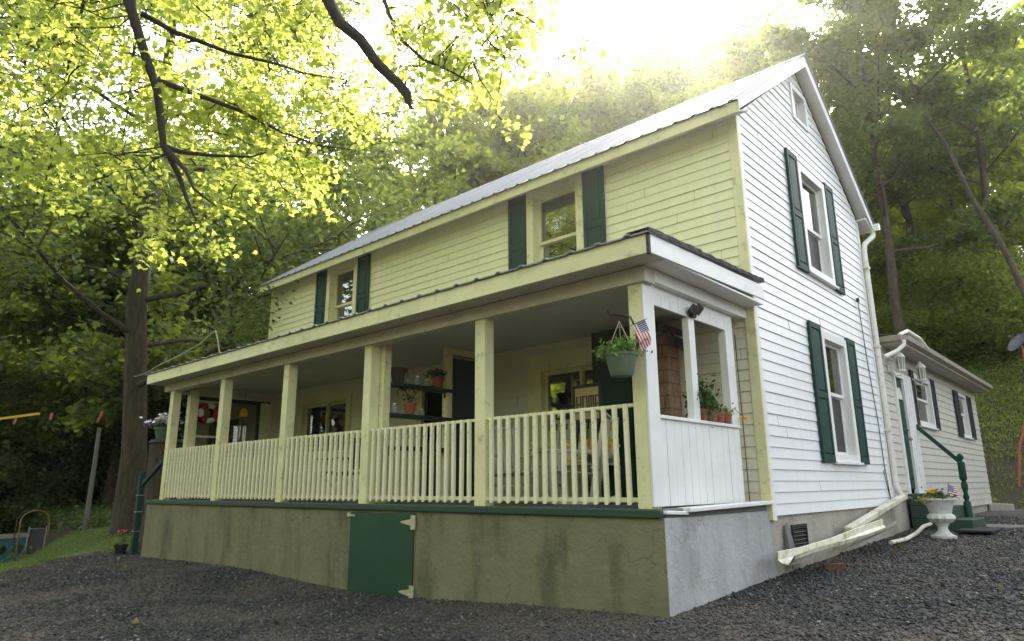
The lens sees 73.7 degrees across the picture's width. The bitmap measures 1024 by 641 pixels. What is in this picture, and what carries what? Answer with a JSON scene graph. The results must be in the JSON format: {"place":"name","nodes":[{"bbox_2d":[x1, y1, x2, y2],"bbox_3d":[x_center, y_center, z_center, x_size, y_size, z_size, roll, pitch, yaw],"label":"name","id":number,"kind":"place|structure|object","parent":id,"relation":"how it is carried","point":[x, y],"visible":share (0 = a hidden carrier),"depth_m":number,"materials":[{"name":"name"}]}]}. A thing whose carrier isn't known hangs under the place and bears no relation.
{"place":"outdoors","nodes":[
{"label":"outdoors","id":0,"kind":"place"},
{"bbox_2d":[0,527,140,574],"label":"lawn","id":1,"kind":"structure","parent":0,"point":[103,529],"depth_m":16.46,"materials":[{"name":"green plant"}]},
{"bbox_2d":[137,439,182,551],"bbox_3d":[-7.061,3.605,13.953,0.900,2.284,0.900,-12,-18,41],"label":"stump planter","id":2,"kind":"object","parent":1,"relation":"on","point":[156,456],"visible":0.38,"depth_m":13.72,"materials":[{"name":"green wood"}]},
{"bbox_2d":[139,413,185,438],"bbox_3d":[-7.139,2.171,14.150,0.977,0.576,0.922,4,-14,-18],"label":"flower pot","id":3,"kind":"object","parent":2,"relation":"on","point":[161,430],"visible":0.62,"depth_m":13.99,"materials":[{"name":"green plastic"}]},
{"bbox_2d":[0,509,1023,640],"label":"gravel drive","id":4,"kind":"structure","parent":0,"point":[1017,512],"depth_m":6.20,"materials":[{"name":"grey gravel"}]},
{"bbox_2d":[103,529,130,554],"bbox_3d":[-7.327,4.156,12.853,0.526,0.465,0.525,-12,-18,41],"label":"flower pot","id":5,"kind":"object","parent":4,"relation":"on","point":[120,548],"visible":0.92,"depth_m":12.76,"materials":[{"name":"black"}]},
{"bbox_2d":[129,459,163,554],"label":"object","id":6,"kind":"structure","parent":4,"relation":"on","point":[143,479],"depth_m":12.73,"materials":[{"name":"green paint"}]},
{"bbox_2d":[34,542,1023,626],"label":"fallen leaves","id":7,"kind":"object","parent":4,"relation":"on","point":[891,551],"visible":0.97,"depth_m":6.89,"materials":[{"name":"brown plant"}]},
{"bbox_2d":[777,519,896,565],"bbox_3d":[3.682,2.401,7.514,0.188,0.289,3.334,-13,-18,42],"label":"gutter trough","id":8,"kind":"object","parent":4,"relation":"on","point":[793,556],"visible":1,"depth_m":7.17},
{"bbox_2d":[889,522,932,544],"bbox_3d":[5.642,2.974,9.596,0.089,0.165,2.603,-12,-18,39],"label":"drain hose","id":9,"kind":"object","parent":4,"relation":"on","point":[914,534],"visible":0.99,"depth_m":9.34,"materials":[{"name":"white plastic"}]},
{"bbox_2d":[909,487,956,538],"bbox_3d":[6.018,2.688,9.620,0.646,0.726,0.528,1,-14,-6],"label":"stone urn","id":10,"kind":"object","parent":4,"relation":"on","point":[940,515],"visible":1,"depth_m":9.53,"materials":[{"name":"white stone"}]},
{"bbox_2d":[908,424,985,530],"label":"back steps","id":11,"kind":"structure","parent":4,"relation":"on","point":[963,514],"depth_m":10.82,"materials":[{"name":"green paint"}]},
{"bbox_2d":[956,527,1000,532],"bbox_3d":[6.882,3.091,10.076,0.440,0.035,0.800,-12,-18,41],"label":"door mat","id":12,"kind":"object","parent":4,"relation":"on","point":[979,530],"depth_m":9.90,"materials":[{"name":"grey rubber"}]},
{"bbox_2d":[987,503,1014,510],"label":"stone slab","id":13,"kind":"structure","parent":4,"relation":"on","point":[998,506],"depth_m":15.98,"materials":[{"name":"grey stone"}]},
{"bbox_2d":[0,0,1023,256],"label":"sky","id":14,"kind":"structure","parent":0,"point":[647,23],"materials":[{"name":"white"}]},
{"bbox_2d":[1,344,1023,567],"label":"ground","id":15,"kind":"structure","parent":0,"point":[1016,496],"depth_m":20.05,"materials":[{"name":"green plant"}]},
{"bbox_2d":[0,533,29,562],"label":"playhouse","id":16,"kind":"object","parent":15,"relation":"on","point":[6,540],"visible":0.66,"depth_m":20.36,"materials":[{"name":"teal plastic"}]},
{"bbox_2d":[0,403,58,547],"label":"young tree","id":17,"kind":"object","parent":15,"relation":"on","point":[4,472],"visible":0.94,"depth_m":22.83,"materials":[{"name":"green plant"}]},
{"bbox_2d":[11,510,50,556],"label":"garden arch","id":18,"kind":"structure","parent":15,"relation":"on","point":[41,511],"depth_m":19.80,"materials":[{"name":"metal"}]},
{"bbox_2d":[24,526,47,553],"bbox_3d":[-13.284,6.123,19.068,0.435,0.705,1.102,8,-16,-31],"label":"toy slide","id":19,"kind":"object","parent":15,"relation":"on","point":[36,538],"visible":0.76,"depth_m":19.03,"materials":[{"name":"grey plastic"}]},
{"bbox_2d":[0,269,82,441],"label":"slender tree","id":20,"kind":"object","parent":15,"relation":"on","point":[15,400],"visible":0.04,"depth_m":24.58,"materials":[{"name":"green plant"}]},
{"bbox_2d":[0,498,113,562],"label":"undergrowth","id":21,"kind":"object","parent":15,"relation":"on","point":[102,514],"visible":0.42,"depth_m":22.00,"materials":[{"name":"green plant"}]},
{"bbox_2d":[0,346,121,532],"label":"young tree","id":22,"kind":"object","parent":15,"relation":"on","point":[29,487],"visible":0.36,"depth_m":25.10,"materials":[{"name":"green plant"}]},
{"bbox_2d":[0,116,165,459],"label":"slender tree","id":23,"kind":"object","parent":15,"relation":"on","point":[8,366],"visible":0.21,"depth_m":24.48,"materials":[{"name":"green plant"}]},
{"bbox_2d":[0,209,167,533],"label":"broadleaf tree","id":24,"kind":"object","parent":15,"relation":"on","point":[110,279],"visible":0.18,"depth_m":24.40,"materials":[{"name":"green plant"}]},
{"bbox_2d":[0,350,180,505],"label":"young tree","id":25,"kind":"object","parent":15,"relation":"on","point":[48,457],"visible":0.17,"depth_m":25.09,"materials":[{"name":"green plant"}]},
{"bbox_2d":[82,428,100,529],"bbox_3d":[-12.300,4.780,19.971,0.174,3.267,0.170,-12,-18,41],"label":"leaning pole","id":26,"kind":"object","parent":15,"relation":"on","point":[91,485],"visible":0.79,"depth_m":19.94,"materials":[{"name":"grey wood"}]},
{"bbox_2d":[4,334,183,502],"bbox_3d":[-17.067,4.018,29.086,9.566,8.772,8.158,10,-17,-37],"label":"young tree","id":27,"kind":"object","parent":15,"relation":"on","point":[82,472],"visible":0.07,"depth_m":26.88,"materials":[{"name":"green plant"}]},
{"bbox_2d":[9,125,187,505],"bbox_3d":[-16.897,-0.268,29.698,9.751,17.517,9.878,9,-16,-34],"label":"slender tree","id":28,"kind":"object","parent":15,"relation":"on","point":[117,334],"visible":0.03,"depth_m":27.93,"materials":[{"name":"green plant"}]},
{"bbox_2d":[60,338,187,489],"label":"young tree","id":29,"kind":"object","parent":15,"relation":"on","point":[118,449],"visible":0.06,"depth_m":26.19,"materials":[{"name":"green plant"}]},
{"bbox_2d":[1,199,260,428],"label":"broadleaf tree","id":30,"kind":"object","parent":15,"relation":"on","point":[90,231],"visible":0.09,"depth_m":27.33,"materials":[{"name":"green plant"}]},
{"bbox_2d":[0,178,264,506],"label":"broadleaf tree","id":31,"kind":"object","parent":15,"relation":"on","point":[99,378],"visible":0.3,"depth_m":24.79,"materials":[{"name":"green plant"}]},
{"bbox_2d":[35,212,245,437],"bbox_3d":[-16.696,1.532,31.775,11.495,14.666,10.829,0,-14,-2],"label":"broadleaf tree","id":32,"kind":"object","parent":15,"relation":"on","point":[67,329],"visible":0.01,"depth_m":28.44,"materials":[{"name":"green plant"}]},
{"bbox_2d":[4,132,347,498],"bbox_3d":[-11.796,-0.002,26.873,12.070,15.400,11.371,-6,-15,23],"label":"broadleaf tree","id":33,"kind":"object","parent":15,"relation":"on","point":[160,284],"visible":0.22,"depth_m":23.69,"materials":[{"name":"green plant"}]},
{"bbox_2d":[0,0,495,535],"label":"maple tree","id":34,"kind":"object","parent":15,"relation":"on","point":[134,442],"visible":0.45,"depth_m":17.16,"materials":[{"name":"green plant"}]},
{"bbox_2d":[180,172,381,357],"bbox_3d":[-9.688,1.049,30.500,11.495,14.666,10.829,4,-14,-17],"label":"broadleaf tree","id":35,"kind":"object","parent":15,"relation":"on","point":[315,235],"visible":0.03,"depth_m":28.96,"materials":[{"name":"green plant"}]},
{"bbox_2d":[0,0,621,292],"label":"overhanging maple","id":36,"kind":"object","parent":15,"relation":"on","point":[161,89],"visible":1,"depth_m":8.69,"materials":[{"name":"green plant"}]},
{"bbox_2d":[315,50,515,229],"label":"broadleaf tree","id":37,"kind":"object","parent":15,"relation":"on","point":[463,129],"visible":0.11,"depth_m":50.77,"materials":[{"name":"green plant"}]},
{"bbox_2d":[362,131,573,225],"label":"sunlit tree","id":38,"kind":"object","parent":15,"relation":"on","point":[486,159],"visible":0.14,"depth_m":45.28,"materials":[{"name":"green plant"}]},
{"bbox_2d":[141,53,903,616],"bbox_3d":[-0.374,0.524,11.871,10.940,7.642,7.385,-12,-18,41],"label":"farmhouse","id":39,"kind":"object","parent":15,"relation":"on","point":[739,211],"visible":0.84,"depth_m":8.38,"materials":[{"name":"beige wood"}]},
{"bbox_2d":[189,396,219,498],"bbox_3d":[-5.846,2.396,12.936,0.040,1.890,0.720,-12,-18,41],"label":"screen door","id":40,"kind":"structure","parent":39,"relation":"in","point":[205,432],"depth_m":13.05,"materials":[{"name":"green paint"}]},
{"bbox_2d":[198,403,217,423],"bbox_3d":[-5.793,1.769,13.047,0.124,0.392,0.390,-12,-18,41],"label":"life ring","id":41,"kind":"object","parent":39,"relation":"attached to","point":[203,408],"visible":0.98,"depth_m":13.01,"materials":[{"name":"white paint"}]},
{"bbox_2d":[227,399,270,457],"bbox_3d":[-5.290,2.537,13.535,0.055,1.890,0.940,-12,-18,41],"label":"window","id":42,"kind":"structure","parent":39,"relation":"in","point":[253,408],"depth_m":13.63,"materials":[{"name":"black glass"}]},
{"bbox_2d":[293,391,352,462],"bbox_3d":[-3.452,2.001,12.684,1.780,1.215,0.235,-12,-18,41],"label":"window","id":43,"kind":"structure","parent":39,"relation":"in","point":[331,413],"depth_m":12.76,"materials":[{"name":"beige paint"}]},
{"bbox_2d":[315,438,360,499],"bbox_3d":[-2.598,2.273,10.535,0.600,0.949,0.631,-12,-18,41],"label":"camp chair","id":44,"kind":"object","parent":39,"relation":"on","point":[347,465],"visible":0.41,"depth_m":10.60,"materials":[{"name":"white plastic"}]},
{"bbox_2d":[324,258,357,322],"bbox_3d":[-3.192,-0.355,12.992,1.065,1.535,0.240,-12,-18,41],"label":"window","id":45,"kind":"structure","parent":39,"relation":"in","point":[341,286],"depth_m":13.19,"materials":[{"name":"beige paint"}]},
{"bbox_2d":[347,512,415,597],"bbox_3d":[-1.501,2.641,7.726,1.270,0.890,0.056,-12,-18,41],"label":"cellar door","id":46,"kind":"structure","parent":39,"relation":"in","point":[381,560],"depth_m":7.67,"materials":[{"name":"green paint"}]},
{"bbox_2d":[389,412,454,426],"bbox_3d":[-1.202,1.305,8.913,0.180,0.120,1.075,-12,-18,41],"label":"wall shelf","id":47,"kind":"object","parent":39,"relation":"attached to","point":[416,417],"depth_m":8.83,"materials":[{"name":"wood"}]},
{"bbox_2d":[397,387,417,413],"bbox_3d":[-1.339,1.033,8.815,0.196,0.363,0.304,-3,-14,12],"label":"clay pot","id":48,"kind":"object","parent":47,"relation":"on","point":[410,406],"visible":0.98,"depth_m":8.78,"materials":[{"name":"ceramic"}]},
{"bbox_2d":[390,382,454,397],"bbox_3d":[-1.204,0.929,9.004,0.180,0.120,1.075,-12,-18,41],"label":"wall shelf","id":49,"kind":"object","parent":39,"relation":"attached to","point":[419,387],"depth_m":8.97,"materials":[{"name":"wood"}]},
{"bbox_2d":[391,367,407,382],"bbox_3d":[-1.463,0.709,8.766,0.268,0.198,0.262,-12,-18,41],"label":"wicker pot","id":50,"kind":"object","parent":49,"relation":"on","point":[397,374],"visible":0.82,"depth_m":8.69,"materials":[{"name":"wicker"}]},
{"bbox_2d":[423,368,446,387],"bbox_3d":[-1.044,0.778,9.256,0.330,0.288,0.318,-12,-18,41],"label":"clay pot","id":51,"kind":"object","parent":49,"relation":"on","point":[437,378],"visible":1,"depth_m":9.21,"materials":[{"name":"ceramic"}]},
{"bbox_2d":[424,385,442,495],"bbox_3d":[-1.091,1.894,10.500,0.780,1.810,0.040,-12,-18,41],"label":"door","id":52,"kind":"structure","parent":39,"relation":"in","point":[432,401],"depth_m":10.67,"materials":[{"name":"black metal"}]},
{"bbox_2d":[452,355,474,500],"bbox_3d":[-0.669,1.479,9.458,0.080,1.960,0.495,-12,-18,41],"label":"door","id":53,"kind":"structure","parent":39,"relation":"in","point":[463,378],"depth_m":9.51,"materials":[{"name":"black paint"}]},
{"bbox_2d":[494,427,538,502],"bbox_3d":[-0.051,1.715,8.217,0.538,0.926,0.816,7,-15,-27],"label":"rocking chair","id":54,"kind":"object","parent":39,"relation":"on","point":[512,454],"visible":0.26,"depth_m":8.43,"materials":[{"name":"white paint"}]},
{"bbox_2d":[526,173,583,264],"bbox_3d":[0.643,-1.202,9.610,1.070,1.535,0.240,-12,-18,41],"label":"window","id":55,"kind":"structure","parent":39,"relation":"in","point":[554,212],"depth_m":9.76,"materials":[{"name":"beige paint"}]},
{"bbox_2d":[527,346,592,451],"bbox_3d":[0.904,1.013,8.845,1.760,1.305,0.240,-12,-18,41],"label":"window","id":56,"kind":"structure","parent":39,"relation":"in","point":[551,377],"depth_m":9.14,"materials":[{"name":"beige paint"}]},
{"bbox_2d":[529,419,621,496],"bbox_3d":[0.769,1.649,8.165,1.020,1.009,0.615,-12,-18,41],"label":"porch bench","id":57,"kind":"object","parent":39,"relation":"on","point":[611,462],"visible":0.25,"depth_m":8.37,"materials":[{"name":"white paint"}]},
{"bbox_2d":[566,439,589,463],"bbox_3d":[0.757,1.566,8.158,0.360,0.360,0.150,-9,-48,31],"label":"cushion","id":58,"kind":"object","parent":57,"relation":"on","point":[568,444],"visible":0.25,"depth_m":8.09,"materials":[{"name":"yellow fabric"}]},
{"bbox_2d":[589,417,618,458],"bbox_3d":[1.077,1.384,8.013,0.150,0.500,0.500,21,-21,-23],"label":"cushion","id":59,"kind":"object","parent":57,"relation":"on","point":[610,447],"visible":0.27,"depth_m":7.82,"materials":[{"name":"yellow fabric"}]},
{"bbox_2d":[538,412,614,504],"bbox_3d":[0.699,1.456,7.170,0.816,0.926,0.538,-4,-14,14],"label":"rocking chair","id":60,"kind":"object","parent":39,"relation":"on","point":[599,448],"visible":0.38,"depth_m":7.00,"materials":[{"name":"white paint"}]},
{"bbox_2d":[572,382,611,496],"bbox_3d":[0.875,1.368,7.678,0.405,1.303,0.350,-12,-18,41],"label":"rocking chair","id":61,"kind":"object","parent":39,"relation":"on","point":[586,395],"visible":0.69,"depth_m":7.74,"materials":[{"name":"dark wood frame"},{"name":"cream painted board"},{"name":"black lettering paint"}]},
{"bbox_2d":[591,326,637,497],"bbox_3d":[1.213,1.107,8.168,0.550,2.040,0.048,-12,-18,41],"label":"door","id":62,"kind":"structure","parent":39,"relation":"in","point":[615,391],"depth_m":8.10,"materials":[{"name":"green paint"}]},
{"bbox_2d":[607,309,639,347],"bbox_3d":[0.967,0.066,5.897,0.299,0.328,0.056,4,-14,-19],"label":"plant bracket","id":63,"kind":"object","parent":39,"relation":"attached to","point":[637,343],"visible":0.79,"depth_m":5.91,"materials":[{"name":"black metal"}]},
{"bbox_2d":[590,321,652,377],"bbox_3d":[0.934,0.245,5.854,0.505,0.482,0.482,3,-14,-16],"label":"hanging basket","id":64,"kind":"object","parent":63,"relation":"hanging from","point":[620,356],"visible":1,"depth_m":5.72,"materials":[{"name":"green plastic"}]},
{"bbox_2d":[628,318,650,351],"bbox_3d":[1.120,0.123,5.809,0.170,0.243,0.045,-24,-16,4],"label":"flag","id":65,"kind":"object","parent":64,"relation":"in","point":[642,329],"visible":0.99,"depth_m":5.80,"materials":[{"name":"multicoloured fabric"}]},
{"bbox_2d":[682,373,720,427],"bbox_3d":[1.831,0.772,6.559,0.374,0.534,0.371,-7,-15,26],"label":"potted plant","id":66,"kind":"object","parent":39,"relation":"on","point":[705,413],"visible":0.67,"depth_m":6.53,"materials":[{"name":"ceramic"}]},
{"bbox_2d":[788,81,808,132],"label":"window","id":67,"kind":"structure","parent":39,"relation":"in","point":[798,102],"depth_m":10.01,"materials":[{"name":"white paint"}]},
{"bbox_2d":[791,161,838,289],"bbox_3d":[4.191,-1.301,9.585,0.235,1.605,1.135,-12,-18,41],"label":"window","id":68,"kind":"structure","parent":39,"relation":"in","point":[819,249],"depth_m":9.76,"materials":[{"name":"white paint"}]},
{"bbox_2d":[821,329,863,464],"bbox_3d":[4.311,1.047,9.133,0.235,1.725,1.090,-12,-18,41],"label":"window","id":69,"kind":"structure","parent":39,"relation":"in","point":[847,452],"depth_m":9.30,"materials":[{"name":"white paint"}]},
{"bbox_2d":[844,495,906,531],"bbox_3d":[4.899,2.550,9.119,0.100,0.395,2.876,-12,-18,40],"label":"drain extension","id":70,"kind":"object","parent":39,"relation":"attached to","point":[870,516],"visible":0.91,"depth_m":8.88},
{"bbox_2d":[432,61,624,202],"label":"sunlit tree","id":71,"kind":"object","parent":15,"relation":"on","point":[522,106],"visible":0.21,"depth_m":47.45,"materials":[{"name":"green plant"}]},
{"bbox_2d":[453,77,627,185],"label":"broadleaf tree","id":72,"kind":"object","parent":15,"relation":"on","point":[597,108],"visible":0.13,"depth_m":49.92,"materials":[{"name":"green plant"}]},
{"bbox_2d":[511,31,657,151],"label":"broadleaf tree","id":73,"kind":"object","parent":15,"relation":"on","point":[546,73],"visible":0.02,"depth_m":53.93,"materials":[{"name":"green plant"}]},
{"bbox_2d":[571,67,672,146],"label":"sunlit tree","id":74,"kind":"object","parent":15,"relation":"on","point":[633,94],"visible":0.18,"depth_m":51.15,"materials":[{"name":"green plant"}]},
{"bbox_2d":[615,50,717,130],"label":"sunlit tree","id":75,"kind":"object","parent":15,"relation":"on","point":[658,72],"visible":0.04,"depth_m":55.25,"materials":[{"name":"green plant"}]},
{"bbox_2d":[611,33,732,131],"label":"broadleaf tree","id":76,"kind":"object","parent":15,"relation":"on","point":[680,76],"visible":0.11,"depth_m":50.41,"materials":[{"name":"green plant"}]},
{"bbox_2d":[652,34,776,111],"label":"sunlit tree","id":77,"kind":"object","parent":15,"relation":"on","point":[686,95],"visible":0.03,"depth_m":45.10,"materials":[{"name":"green plant"}]},
{"bbox_2d":[654,0,829,113],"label":"broadleaf tree","id":78,"kind":"object","parent":15,"relation":"on","point":[703,50],"visible":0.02,"depth_m":55.55,"materials":[{"name":"green plant"}]},
{"bbox_2d":[709,27,910,260],"bbox_3d":[16.338,-7.930,37.884,14.484,18.439,13.643,1,-14,-4],"label":"sunlit tree","id":79,"kind":"object","parent":15,"relation":"on","point":[731,59],"visible":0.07,"depth_m":38.54,"materials":[{"name":"green plant"}]},
{"bbox_2d":[735,21,935,280],"bbox_3d":[13.286,-4.795,28.141,8.265,16.441,6.430,-3,-14,12],"label":"tall tree","id":80,"kind":"object","parent":15,"relation":"on","point":[908,242],"visible":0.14,"depth_m":27.91,"materials":[{"name":"green plant"}]},
{"bbox_2d":[736,0,1023,334],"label":"tall tree","id":81,"kind":"object","parent":15,"relation":"on","point":[909,123],"visible":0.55,"depth_m":24.53,"materials":[{"name":"green plant"}]},
{"bbox_2d":[811,5,1004,290],"bbox_3d":[17.127,-7.257,30.157,8.725,17.355,6.787,6,-15,-23],"label":"tall tree","id":82,"kind":"object","parent":15,"relation":"on","point":[903,198],"visible":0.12,"depth_m":28.52,"materials":[{"name":"green plant"}]},
{"bbox_2d":[870,251,945,333],"bbox_3d":[16.942,-0.497,29.060,6.287,4.736,5.781,-12,-18,41],"label":"bush","id":83,"kind":"object","parent":15,"relation":"on","point":[880,287],"visible":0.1,"depth_m":28.91,"materials":[{"name":"green plant"}]},
{"bbox_2d":[804,0,1023,297],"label":"leaning tree","id":84,"kind":"object","parent":15,"relation":"on","point":[972,103],"visible":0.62,"depth_m":23.98,"materials":[{"name":"green plant"}]},
{"bbox_2d":[874,296,955,347],"bbox_3d":[14.701,0.781,26.313,4.330,3.547,4.709,-9,-16,33],"label":"bush","id":85,"kind":"object","parent":15,"relation":"on","point":[885,318],"visible":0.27,"depth_m":25.88,"materials":[{"name":"green plant"}]},
{"bbox_2d":[878,329,992,533],"bbox_3d":[6.973,2.732,15.101,5.355,4.150,8.700,-12,-18,41],"label":"house extension","id":86,"kind":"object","parent":15,"relation":"on","point":[939,405],"visible":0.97,"depth_m":12.91,"materials":[{"name":"white wood"}]},
{"bbox_2d":[887,352,905,375],"bbox_3d":[6.297,0.700,11.184,0.270,0.424,0.180,-12,-18,41],"label":"wall lantern","id":87,"kind":"object","parent":86,"relation":"attached to","point":[899,359],"depth_m":11.12,"materials":[{"name":"white plastic"}]},
{"bbox_2d":[896,379,915,488],"bbox_3d":[6.551,1.867,11.367,0.122,1.820,0.480,-12,-18,41],"label":"door","id":88,"kind":"structure","parent":86,"relation":"in","point":[905,431],"depth_m":11.41,"materials":[{"name":"green paint"}]},
{"bbox_2d":[913,373,938,430],"bbox_3d":[7.665,1.547,12.831,0.225,0.965,1.400,-12,-18,41],"label":"window","id":89,"kind":"structure","parent":86,"relation":"in","point":[923,392],"depth_m":13.12,"materials":[{"name":"white paint"}]},
{"bbox_2d":[958,393,973,439],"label":"window","id":90,"kind":"structure","parent":86,"relation":"in","point":[962,399],"depth_m":15.83,"materials":[{"name":"white paint"}]},
{"bbox_2d":[861,38,1021,220],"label":"sunlit tree","id":91,"kind":"object","parent":15,"relation":"on","point":[969,68],"visible":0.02,"depth_m":36.84,"materials":[{"name":"green plant"}]},
{"bbox_2d":[861,0,1023,301],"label":"tall tree","id":92,"kind":"object","parent":15,"relation":"on","point":[1013,61],"visible":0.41,"depth_m":26.93,"materials":[{"name":"green plant"}]},
{"bbox_2d":[870,239,1023,329],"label":"bush","id":93,"kind":"object","parent":15,"relation":"on","point":[914,264],"visible":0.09,"depth_m":27.99,"materials":[{"name":"green plant"}]},
{"bbox_2d":[873,242,1023,367],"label":"bush","id":94,"kind":"object","parent":15,"relation":"on","point":[1002,326],"visible":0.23,"depth_m":24.70,"materials":[{"name":"green plant"}]},
{"bbox_2d":[874,102,1023,261],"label":"sunlit tree","id":95,"kind":"object","parent":15,"relation":"on","point":[923,219],"visible":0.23,"depth_m":29.82,"materials":[{"name":"green plant"}]},
{"bbox_2d":[877,234,1023,362],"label":"bush","id":96,"kind":"object","parent":15,"relation":"on","point":[968,262],"visible":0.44,"depth_m":24.96,"materials":[{"name":"green plant"}]},
{"bbox_2d":[888,332,1023,508],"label":"bank grass","id":97,"kind":"structure","parent":15,"relation":"on","point":[993,395],"depth_m":22.08,"materials":[{"name":"green plant"}]},
{"bbox_2d":[900,276,1019,360],"bbox_3d":[17.242,-0.056,26.508,4.331,3.548,4.710,-10,-16,34],"label":"bush","id":98,"kind":"object","parent":15,"relation":"on","point":[945,315],"visible":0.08,"depth_m":25.65,"materials":[{"name":"green plant"}]},
{"bbox_2d":[898,250,1023,365],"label":"bush","id":99,"kind":"object","parent":15,"relation":"on","point":[988,279],"visible":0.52,"depth_m":24.72,"materials":[{"name":"green plant"}]},
{"bbox_2d":[910,64,1023,268],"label":"sunlit tree","id":100,"kind":"object","parent":15,"relation":"on","point":[989,111],"visible":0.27,"depth_m":29.77,"materials":[{"name":"green plant"}]},
{"bbox_2d":[919,277,1023,363],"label":"bush","id":101,"kind":"object","parent":15,"relation":"on","point":[964,297],"visible":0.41,"depth_m":24.79,"materials":[{"name":"green plant"}]},
{"bbox_2d":[946,37,1023,177],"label":"sunlit tree","id":102,"kind":"object","parent":15,"relation":"on","point":[1017,153],"visible":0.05,"depth_m":32.69,"materials":[{"name":"green plant"}]},
{"bbox_2d":[974,291,1023,358],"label":"bush","id":103,"kind":"object","parent":15,"relation":"on","point":[1015,301],"visible":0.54,"depth_m":23.98,"materials":[{"name":"green plant"}]},
{"bbox_2d":[1007,333,1023,486],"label":"satellite dish","id":104,"kind":"object","parent":15,"relation":"on","point":[1016,342],"visible":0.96,"depth_m":18.56,"materials":[{"name":"grey metal"}]},
{"bbox_2d":[607,323,683,494],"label":"brick pillar","id":105,"kind":"structure","parent":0,"point":[668,347],"depth_m":7.74,"materials":[{"name":"brown brick"}]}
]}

